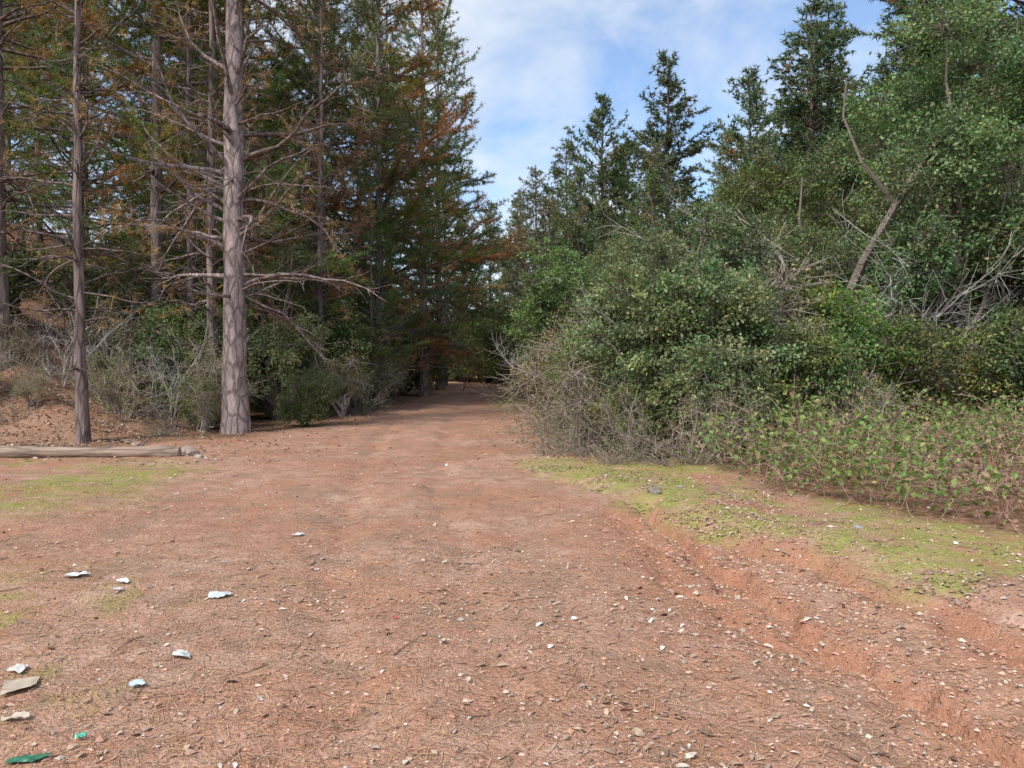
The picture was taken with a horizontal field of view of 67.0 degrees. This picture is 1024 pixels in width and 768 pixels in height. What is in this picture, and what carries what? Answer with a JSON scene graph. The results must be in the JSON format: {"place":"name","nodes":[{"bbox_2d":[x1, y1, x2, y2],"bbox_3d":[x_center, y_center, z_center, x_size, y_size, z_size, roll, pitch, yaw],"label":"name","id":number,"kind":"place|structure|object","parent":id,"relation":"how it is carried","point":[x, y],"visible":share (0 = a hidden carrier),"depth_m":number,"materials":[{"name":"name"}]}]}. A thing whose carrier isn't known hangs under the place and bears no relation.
{"place":"outdoors","nodes":[
{"label":"outdoors","id":0,"kind":"place"},
{"bbox_2d":[0,222,1023,767],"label":"ground","id":1,"kind":"structure","parent":0,"point":[460,416],"depth_m":5.30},
{"bbox_2d":[0,304,41,364],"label":"shrub","id":2,"kind":"object","parent":1,"relation":"on","point":[24,341],"visible":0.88,"depth_m":18.53,"materials":[{"name":"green plant"}]},
{"bbox_2d":[7,365,56,407],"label":"shrub","id":3,"kind":"object","parent":1,"relation":"on","point":[25,392],"visible":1,"depth_m":16.76,"materials":[{"name":"green plant"}]},
{"bbox_2d":[6,193,58,324],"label":"shrub","id":4,"kind":"object","parent":1,"relation":"on","point":[17,280],"visible":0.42,"depth_m":21.70,"materials":[{"name":"green plant"}]},
{"bbox_2d":[0,0,87,370],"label":"pine tree","id":5,"kind":"object","parent":1,"relation":"on","point":[4,291],"visible":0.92,"depth_m":18.44,"materials":[{"name":"brown plant"}]},
{"bbox_2d":[2,0,140,304],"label":"pine tree","id":6,"kind":"object","parent":1,"relation":"on","point":[67,65],"visible":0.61,"depth_m":20.78,"materials":[{"name":"brown plant"}]},
{"bbox_2d":[0,0,175,443],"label":"pine tree","id":7,"kind":"object","parent":1,"relation":"on","point":[82,415],"visible":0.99,"depth_m":15.12,"materials":[{"name":"brown plant"}]},
{"bbox_2d":[13,277,162,385],"bbox_3d":[-10.841,-1.326,18.789,3.589,3.077,4.051,0,2,6],"label":"bare brush","id":8,"kind":"object","parent":1,"relation":"on","point":[64,347],"visible":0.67,"depth_m":18.72,"materials":[{"name":"grey plant"}]},
{"bbox_2d":[4,0,175,236],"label":"pine tree","id":9,"kind":"object","parent":1,"relation":"on","point":[54,102],"visible":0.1,"depth_m":34.94,"materials":[{"name":"green plant"}]},
{"bbox_2d":[0,439,181,457],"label":"fallen log","id":10,"kind":"object","parent":1,"relation":"on","point":[38,451],"visible":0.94,"depth_m":12.83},
{"bbox_2d":[14,344,167,419],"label":"bare brush","id":11,"kind":"object","parent":1,"relation":"on","point":[119,367],"visible":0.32,"depth_m":18.38,"materials":[{"name":"grey plant"}]},
{"bbox_2d":[3,0,185,314],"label":"pine tree","id":12,"kind":"object","parent":1,"relation":"on","point":[86,193],"visible":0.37,"depth_m":26.70,"materials":[{"name":"green plant"}]},
{"bbox_2d":[3,0,185,260],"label":"pine tree","id":13,"kind":"object","parent":1,"relation":"on","point":[59,149],"visible":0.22,"depth_m":29.93,"materials":[{"name":"green plant"}]},
{"bbox_2d":[68,349,134,397],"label":"shrub","id":14,"kind":"object","parent":1,"relation":"on","point":[100,364],"visible":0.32,"depth_m":19.17,"materials":[{"name":"green plant"}]},
{"bbox_2d":[26,256,177,360],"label":"shrub","id":15,"kind":"object","parent":1,"relation":"on","point":[92,273],"visible":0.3,"depth_m":22.17,"materials":[{"name":"green plant"}]},
{"bbox_2d":[88,367,131,412],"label":"shrub","id":16,"kind":"object","parent":1,"relation":"on","point":[109,382],"visible":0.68,"depth_m":17.72,"materials":[{"name":"green plant"}]},
{"bbox_2d":[55,293,167,387],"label":"shrub","id":17,"kind":"object","parent":1,"relation":"on","point":[120,342],"visible":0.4,"depth_m":20.59,"materials":[{"name":"green plant"}]},
{"bbox_2d":[40,226,186,321],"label":"shrub","id":18,"kind":"object","parent":1,"relation":"on","point":[105,243],"visible":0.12,"depth_m":25.32,"materials":[{"name":"green plant"}]},
{"bbox_2d":[33,327,196,431],"bbox_3d":[-9.295,0.111,17.831,3.610,3.002,2.585,1,2,18],"label":"bare brush","id":19,"kind":"object","parent":1,"relation":"on","point":[129,407],"visible":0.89,"depth_m":17.47,"materials":[{"name":"grey plant"}]},
{"bbox_2d":[5,0,291,384],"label":"pine tree","id":20,"kind":"object","parent":1,"relation":"on","point":[153,129],"visible":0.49,"depth_m":22.60,"materials":[{"name":"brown plant"}]},
{"bbox_2d":[128,297,222,415],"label":"shrub","id":21,"kind":"object","parent":1,"relation":"on","point":[174,326],"visible":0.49,"depth_m":20.01,"materials":[{"name":"green plant"}]},
{"bbox_2d":[115,0,259,362],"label":"pine tree","id":22,"kind":"object","parent":1,"relation":"on","point":[192,265],"visible":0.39,"depth_m":22.23,"materials":[{"name":"green plant"}]},
{"bbox_2d":[174,374,221,428],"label":"shrub","id":23,"kind":"object","parent":1,"relation":"on","point":[187,410],"visible":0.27,"depth_m":18.34,"materials":[{"name":"green plant"}]},
{"bbox_2d":[125,300,272,425],"bbox_3d":[-8.201,-0.494,18.732,3.846,3.296,4.340,0,2,17],"label":"bare brush","id":24,"kind":"object","parent":1,"relation":"on","point":[171,393],"visible":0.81,"depth_m":18.56,"materials":[{"name":"grey plant"}]},
{"bbox_2d":[67,0,339,299],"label":"pine tree","id":25,"kind":"object","parent":1,"relation":"on","point":[112,140],"visible":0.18,"depth_m":26.85,"materials":[{"name":"green plant"}]},
{"bbox_2d":[185,375,221,432],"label":"shrub","id":26,"kind":"object","parent":1,"relation":"on","point":[207,411],"visible":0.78,"depth_m":17.69,"materials":[{"name":"green plant"}]},
{"bbox_2d":[138,0,277,422],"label":"pine tree","id":27,"kind":"object","parent":1,"relation":"on","point":[209,255],"visible":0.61,"depth_m":20.24,"materials":[{"name":"green plant"}]},
{"bbox_2d":[171,334,264,428],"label":"shrub","id":28,"kind":"object","parent":1,"relation":"on","point":[208,366],"visible":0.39,"depth_m":18.96,"materials":[{"name":"green plant"}]},
{"bbox_2d":[45,0,391,433],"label":"pine tree","id":29,"kind":"object","parent":1,"relation":"on","point":[235,409],"visible":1,"depth_m":17.45,"materials":[{"name":"brown plant"}]},
{"bbox_2d":[123,0,330,270],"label":"pine tree","id":30,"kind":"object","parent":1,"relation":"on","point":[197,80],"visible":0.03,"depth_m":35.23,"materials":[{"name":"green plant"}]},
{"bbox_2d":[166,247,296,380],"bbox_3d":[-9.253,-1.941,25.279,4.235,5.238,4.761,1,2,31],"label":"shrub","id":31,"kind":"object","parent":1,"relation":"on","point":[219,289],"visible":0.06,"depth_m":24.35,"materials":[{"name":"green plant"}]},
{"bbox_2d":[99,0,378,374],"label":"pine tree","id":32,"kind":"object","parent":1,"relation":"on","point":[277,217],"visible":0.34,"depth_m":24.24,"materials":[{"name":"green plant"}]},
{"bbox_2d":[201,323,320,419],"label":"shrub","id":33,"kind":"object","parent":1,"relation":"on","point":[271,384],"visible":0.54,"depth_m":21.23,"materials":[{"name":"green plant"}]},
{"bbox_2d":[217,241,333,414],"bbox_3d":[-7.054,-1.637,23.005,3.439,5.347,4.046,0,2,-15],"label":"bush","id":34,"kind":"object","parent":1,"relation":"on","point":[299,261],"visible":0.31,"depth_m":22.72,"materials":[{"name":"green plant"}]},
{"bbox_2d":[216,0,383,295],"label":"pine tree","id":35,"kind":"object","parent":1,"relation":"on","point":[331,181],"visible":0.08,"depth_m":35.18,"materials":[{"name":"green plant"}]},
{"bbox_2d":[273,368,346,426],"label":"shrub","id":36,"kind":"object","parent":1,"relation":"on","point":[302,412],"visible":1,"depth_m":19.15,"materials":[{"name":"green plant"}]},
{"bbox_2d":[215,0,436,408],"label":"pine tree","id":37,"kind":"object","parent":1,"relation":"on","point":[399,114],"visible":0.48,"depth_m":26.43,"materials":[{"name":"green plant"}]},
{"bbox_2d":[262,0,389,372],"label":"pine tree","id":38,"kind":"object","parent":1,"relation":"on","point":[318,292],"visible":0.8,"depth_m":23.74,"materials":[{"name":"green plant"}]},
{"bbox_2d":[258,2,407,341],"bbox_3d":[-7.584,-6.865,28.770,5.895,15.946,5.481,-1,2,-33],"label":"pine tree","id":39,"kind":"object","parent":1,"relation":"on","point":[315,228],"visible":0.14,"depth_m":28.52,"materials":[{"name":"green plant"}]},
{"bbox_2d":[292,331,377,416],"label":"shrub","id":40,"kind":"object","parent":1,"relation":"on","point":[349,383],"visible":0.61,"depth_m":22.36,"materials":[{"name":"green plant"}]},
{"bbox_2d":[291,289,390,409],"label":"shrub","id":41,"kind":"object","parent":1,"relation":"on","point":[343,325],"visible":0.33,"depth_m":24.45,"materials":[{"name":"green plant"}]},
{"bbox_2d":[269,0,463,398],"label":"pine tree","id":42,"kind":"object","parent":1,"relation":"on","point":[359,64],"visible":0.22,"depth_m":33.04,"materials":[{"name":"green plant"}]},
{"bbox_2d":[323,148,430,403],"bbox_3d":[-5.336,-3.714,27.657,3.604,9.597,4.488,-1,2,-41],"label":"pine tree","id":43,"kind":"object","parent":1,"relation":"on","point":[373,311],"visible":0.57,"depth_m":27.20,"materials":[{"name":"green plant"}]},
{"bbox_2d":[351,334,423,409],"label":"shrub","id":44,"kind":"object","parent":1,"relation":"on","point":[389,376],"visible":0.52,"depth_m":26.64,"materials":[{"name":"green plant"}]},
{"bbox_2d":[323,0,470,391],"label":"pine tree","id":45,"kind":"object","parent":1,"relation":"on","point":[438,172],"visible":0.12,"depth_m":40.08,"materials":[{"name":"green plant"}]},
{"bbox_2d":[263,0,532,396],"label":"pine tree","id":46,"kind":"object","parent":1,"relation":"on","point":[423,281],"visible":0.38,"depth_m":36.60,"materials":[{"name":"green plant"}]},
{"bbox_2d":[275,0,530,405],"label":"pine tree","id":47,"kind":"object","parent":1,"relation":"on","point":[412,212],"visible":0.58,"depth_m":29.98,"materials":[{"name":"green plant"}]},
{"bbox_2d":[386,313,456,395],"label":"shrub","id":48,"kind":"object","parent":1,"relation":"on","point":[413,379],"visible":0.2,"depth_m":37.32,"materials":[{"name":"green plant"}]},
{"bbox_2d":[340,1,536,389],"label":"pine tree","id":49,"kind":"object","parent":1,"relation":"on","point":[439,94],"visible":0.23,"depth_m":44.55,"materials":[{"name":"green plant"}]},
{"bbox_2d":[403,137,500,384],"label":"pine tree","id":50,"kind":"object","parent":1,"relation":"on","point":[444,311],"visible":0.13,"depth_m":52.86,"materials":[{"name":"green plant"}]},
{"bbox_2d":[428,216,506,377],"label":"fir tree","id":51,"kind":"object","parent":1,"relation":"on","point":[474,274],"visible":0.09,"depth_m":65.17,"materials":[{"name":"green plant"}]},
{"bbox_2d":[451,201,514,324],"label":"fir tree","id":52,"kind":"object","parent":1,"relation":"on","point":[494,270],"visible":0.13,"depth_m":75.02,"materials":[{"name":"green plant"}]},
{"bbox_2d":[470,310,518,383],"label":"shrub","id":53,"kind":"object","parent":1,"relation":"on","point":[487,340],"visible":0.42,"depth_m":54.98,"materials":[{"name":"green plant"}]},
{"bbox_2d":[479,200,531,326],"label":"fir tree","id":54,"kind":"object","parent":1,"relation":"on","point":[506,265],"visible":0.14,"depth_m":71.17,"materials":[{"name":"green plant"}]},
{"bbox_2d":[2,0,1010,313],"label":"distant trees","id":55,"kind":"object","parent":1,"relation":"on","point":[888,58],"visible":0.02,"depth_m":39.62,"materials":[{"name":"green plant"}]},
{"bbox_2d":[476,188,536,314],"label":"fir tree","id":56,"kind":"object","parent":1,"relation":"on","point":[519,209],"visible":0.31,"depth_m":65.38,"materials":[{"name":"green plant"}]},
{"bbox_2d":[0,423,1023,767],"bbox_3d":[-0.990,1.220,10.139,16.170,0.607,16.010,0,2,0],"label":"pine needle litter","id":57,"kind":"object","parent":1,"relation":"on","point":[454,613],"visible":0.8,"depth_m":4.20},
{"bbox_2d":[0,455,1023,767],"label":"gravel","id":58,"kind":"structure","parent":1,"relation":"on","point":[728,669],"depth_m":4.55,"materials":[{"name":"gravel"}]},
{"bbox_2d":[0,455,1023,716],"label":"moss grass","id":59,"kind":"structure","parent":1,"relation":"on","point":[568,485],"depth_m":8.19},
{"bbox_2d":[0,328,1023,767],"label":"fallen leaves","id":60,"kind":"object","parent":1,"relation":"on","point":[662,750],"depth_m":5.04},
{"bbox_2d":[478,165,555,345],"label":"fir tree","id":61,"kind":"object","parent":1,"relation":"on","point":[535,174],"visible":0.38,"depth_m":57.72,"materials":[{"name":"green plant"}]},
{"bbox_2d":[502,236,590,408],"bbox_3d":[1.245,-1.845,24.302,3.199,5.705,3.093,0,2,5],"label":"maple tree","id":62,"kind":"object","parent":1,"relation":"on","point":[537,306],"visible":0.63,"depth_m":23.86,"materials":[{"name":"green plant"}]},
{"bbox_2d":[508,136,593,303],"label":"fir tree","id":63,"kind":"object","parent":1,"relation":"on","point":[561,171],"visible":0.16,"depth_m":49.43,"materials":[{"name":"green plant"}]},
{"bbox_2d":[502,403,608,454],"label":"bare brush","id":64,"kind":"object","parent":1,"relation":"on","point":[555,438],"visible":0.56,"depth_m":13.71,"materials":[{"name":"brown plant"}]},
{"bbox_2d":[492,345,621,445],"bbox_3d":[1.470,0.534,15.061,3.610,3.002,2.585,1,2,24],"label":"bare brush","id":65,"kind":"object","parent":1,"relation":"on","point":[549,422],"visible":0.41,"depth_m":15.28,"materials":[{"name":"brown plant"}]},
{"bbox_2d":[493,292,624,434],"bbox_3d":[1.076,-0.397,16.737,3.813,3.301,3.435,2,2,43],"label":"shrub","id":66,"kind":"object","parent":1,"relation":"on","point":[536,366],"visible":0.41,"depth_m":16.72,"materials":[{"name":"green plant"}]},
{"bbox_2d":[521,164,622,310],"bbox_3d":[3.806,-4.572,38.039,6.816,12.353,5.538,-1,2,-25],"label":"fir tree","id":67,"kind":"object","parent":1,"relation":"on","point":[573,226],"visible":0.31,"depth_m":37.38,"materials":[{"name":"green plant"}]},
{"bbox_2d":[538,320,627,443],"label":"shrub","id":68,"kind":"object","parent":1,"relation":"on","point":[561,360],"visible":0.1,"depth_m":15.30,"materials":[{"name":"green plant"}]},
{"bbox_2d":[519,370,649,460],"bbox_3d":[1.358,0.805,12.660,1.781,2.068,2.487,-1,2,-42],"label":"bare brush","id":69,"kind":"object","parent":1,"relation":"on","point":[573,449],"visible":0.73,"depth_m":12.88,"materials":[{"name":"brown plant"}]},
{"bbox_2d":[519,92,668,313],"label":"fir tree","id":70,"kind":"object","parent":1,"relation":"on","point":[602,176],"visible":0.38,"depth_m":42.97,"materials":[{"name":"green plant"}]},
{"bbox_2d":[539,331,648,452],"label":"shrub","id":71,"kind":"object","parent":1,"relation":"on","point":[571,403],"visible":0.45,"depth_m":13.41,"materials":[{"name":"grey plant"}]},
{"bbox_2d":[561,427,647,466],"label":"bare brush","id":72,"kind":"object","parent":1,"relation":"on","point":[607,458],"visible":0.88,"depth_m":11.60,"materials":[{"name":"brown plant"}]},
{"bbox_2d":[578,377,669,457],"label":"shrub","id":73,"kind":"object","parent":1,"relation":"on","point":[623,401],"visible":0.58,"depth_m":12.76,"materials":[{"name":"green plant"}]},
{"bbox_2d":[568,364,711,464],"bbox_3d":[1.893,0.739,12.453,1.867,2.168,2.608,0,2,-12],"label":"bare brush","id":74,"kind":"object","parent":1,"relation":"on","point":[630,435],"visible":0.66,"depth_m":12.05,"materials":[{"name":"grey plant"}]},
{"bbox_2d":[570,49,722,262],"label":"fir tree","id":75,"kind":"object","parent":1,"relation":"on","point":[668,135],"visible":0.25,"depth_m":45.86,"materials":[{"name":"green plant"}]},
{"bbox_2d":[604,167,697,267],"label":"fir tree","id":76,"kind":"object","parent":1,"relation":"on","point":[652,180],"visible":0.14,"depth_m":35.70,"materials":[{"name":"green plant"}]},
{"bbox_2d":[598,212,710,317],"bbox_3d":[4.621,-2.198,24.368,4.127,6.416,4.855,1,2,22],"label":"oak tree","id":77,"kind":"object","parent":1,"relation":"on","point":[627,236],"visible":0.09,"depth_m":23.85,"materials":[{"name":"green plant"}]},
{"bbox_2d":[627,138,696,253],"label":"fir tree","id":78,"kind":"object","parent":1,"relation":"on","point":[655,152],"visible":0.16,"depth_m":39.41,"materials":[{"name":"green plant"}]},
{"bbox_2d":[615,404,758,470],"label":"bare brush","id":79,"kind":"object","parent":1,"relation":"on","point":[681,435],"visible":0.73,"depth_m":11.46,"materials":[{"name":"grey plant"}]},
{"bbox_2d":[557,198,826,451],"bbox_3d":[3.200,-1.062,13.850,4.500,4.628,4.071,1,2,33],"label":"live oak shrub","id":80,"kind":"object","parent":1,"relation":"on","point":[676,300],"visible":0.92,"depth_m":13.16,"materials":[{"name":"green plant"}]},
{"bbox_2d":[661,367,752,459],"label":"shrub","id":81,"kind":"object","parent":1,"relation":"on","point":[697,407],"visible":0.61,"depth_m":12.18,"materials":[{"name":"green plant"}]},
{"bbox_2d":[634,62,800,257],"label":"fir tree","id":82,"kind":"object","parent":1,"relation":"on","point":[753,97],"visible":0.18,"depth_m":43.20,"materials":[{"name":"green plant"}]},
{"bbox_2d":[685,128,753,266],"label":"fir tree","id":83,"kind":"object","parent":1,"relation":"on","point":[728,142],"visible":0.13,"depth_m":40.64,"materials":[{"name":"green plant"}]},
{"bbox_2d":[627,218,872,437],"bbox_3d":[4.582,-1.139,16.371,5.636,4.880,5.077,1,2,19],"label":"shrub","id":84,"kind":"object","parent":1,"relation":"on","point":[782,295],"visible":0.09,"depth_m":15.39,"materials":[{"name":"green plant"}]},
{"bbox_2d":[679,362,822,466],"bbox_3d":[3.841,0.711,12.181,2.010,2.335,2.808,1,2,32],"label":"bare brush","id":85,"kind":"object","parent":1,"relation":"on","point":[753,436],"visible":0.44,"depth_m":11.78,"materials":[{"name":"brown plant"}]},
{"bbox_2d":[686,145,902,327],"bbox_3d":[8.127,-3.132,22.840,6.406,8.466,5.445,0,2,-11],"label":"oak tree","id":86,"kind":"object","parent":1,"relation":"on","point":[786,192],"visible":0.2,"depth_m":22.00,"materials":[{"name":"green plant"}]},
{"bbox_2d":[734,199,883,425],"bbox_3d":[6.644,-1.580,18.306,3.554,5.525,4.181,0,2,-1],"label":"oak tree","id":87,"kind":"object","parent":1,"relation":"on","point":[808,236],"visible":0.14,"depth_m":17.29,"materials":[{"name":"green plant"}]},
{"bbox_2d":[739,317,880,455],"bbox_3d":[5.064,0.095,13.333,2.222,2.445,1.976,0,2,-2],"label":"shrub","id":88,"kind":"object","parent":1,"relation":"on","point":[835,358],"visible":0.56,"depth_m":12.91,"materials":[{"name":"green plant"}]},
{"bbox_2d":[762,0,900,325],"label":"fir tree","id":89,"kind":"object","parent":1,"relation":"on","point":[829,10],"visible":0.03,"depth_m":39.98,"materials":[{"name":"green plant"}]},
{"bbox_2d":[734,0,933,310],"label":"fir tree","id":90,"kind":"object","parent":1,"relation":"on","point":[797,127],"visible":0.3,"depth_m":36.22,"materials":[{"name":"green plant"}]},
{"bbox_2d":[775,310,917,444],"bbox_3d":[6.003,-0.040,14.126,2.837,2.727,3.150,0,2,-4],"label":"shrub","id":91,"kind":"object","parent":1,"relation":"on","point":[871,391],"visible":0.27,"depth_m":13.58,"materials":[{"name":"green plant"}]},
{"bbox_2d":[672,369,1023,532],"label":"bramble thicket","id":92,"kind":"object","parent":1,"relation":"on","point":[968,434],"visible":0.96,"depth_m":9.53,"materials":[{"name":"green plant"}]},
{"bbox_2d":[775,274,936,428],"bbox_3d":[6.542,-0.469,15.303,2.824,3.492,3.174,-1,2,-30],"label":"shrub","id":93,"kind":"object","parent":1,"relation":"on","point":[856,317],"visible":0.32,"depth_m":14.59,"materials":[{"name":"green plant"}]},
{"bbox_2d":[770,121,951,375],"bbox_3d":[11.597,-3.986,26.977,7.418,9.803,6.305,0,2,-3],"label":"oak tree","id":94,"kind":"object","parent":1,"relation":"on","point":[847,184],"visible":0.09,"depth_m":25.77,"materials":[{"name":"green plant"}]},
{"bbox_2d":[716,164,1023,425],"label":"bare brush","id":95,"kind":"object","parent":1,"relation":"on","point":[945,309],"visible":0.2,"depth_m":15.59,"materials":[{"name":"grey plant"}]},
{"bbox_2d":[817,358,940,462],"bbox_3d":[5.706,0.751,12.291,2.010,2.335,2.808,-1,2,-29],"label":"bare brush","id":96,"kind":"object","parent":1,"relation":"on","point":[861,418],"visible":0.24,"depth_m":12.54,"materials":[{"name":"brown plant"}]},
{"bbox_2d":[742,0,1016,330],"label":"fir tree","id":97,"kind":"object","parent":1,"relation":"on","point":[857,33],"visible":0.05,"depth_m":37.77,"materials":[{"name":"green plant"}]},
{"bbox_2d":[798,0,1023,425],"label":"oak tree","id":98,"kind":"object","parent":1,"relation":"on","point":[982,135],"visible":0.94,"depth_m":16.65,"materials":[{"name":"green plant"}]},
{"bbox_2d":[798,180,1023,431],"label":"bare brush","id":99,"kind":"object","parent":1,"relation":"on","point":[968,320],"visible":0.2,"depth_m":16.04,"materials":[{"name":"grey plant"}]},
{"bbox_2d":[847,0,1021,337],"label":"fir tree","id":100,"kind":"object","parent":1,"relation":"on","point":[919,40],"visible":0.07,"depth_m":31.38,"materials":[{"name":"green plant"}]},
{"bbox_2d":[854,310,1022,437],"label":"shrub","id":101,"kind":"object","parent":1,"relation":"on","point":[938,347],"visible":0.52,"depth_m":14.67,"materials":[{"name":"green plant"}]},
{"bbox_2d":[897,0,1023,194],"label":"fir tree","id":102,"kind":"object","parent":1,"relation":"on","point":[1013,24],"visible":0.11,"depth_m":29.64,"materials":[{"name":"green plant"}]},
{"bbox_2d":[913,50,1022,318],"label":"oak tree","id":103,"kind":"object","parent":1,"relation":"on","point":[993,91],"visible":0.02,"depth_m":24.67,"materials":[{"name":"green plant"}]},
{"bbox_2d":[969,298,1023,434],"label":"shrub","id":104,"kind":"object","parent":1,"relation":"on","point":[1015,322],"visible":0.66,"depth_m":14.48,"materials":[{"name":"green plant"}]},
{"bbox_2d":[7,0,1023,317],"label":"sky","id":105,"kind":"structure","parent":0,"point":[538,69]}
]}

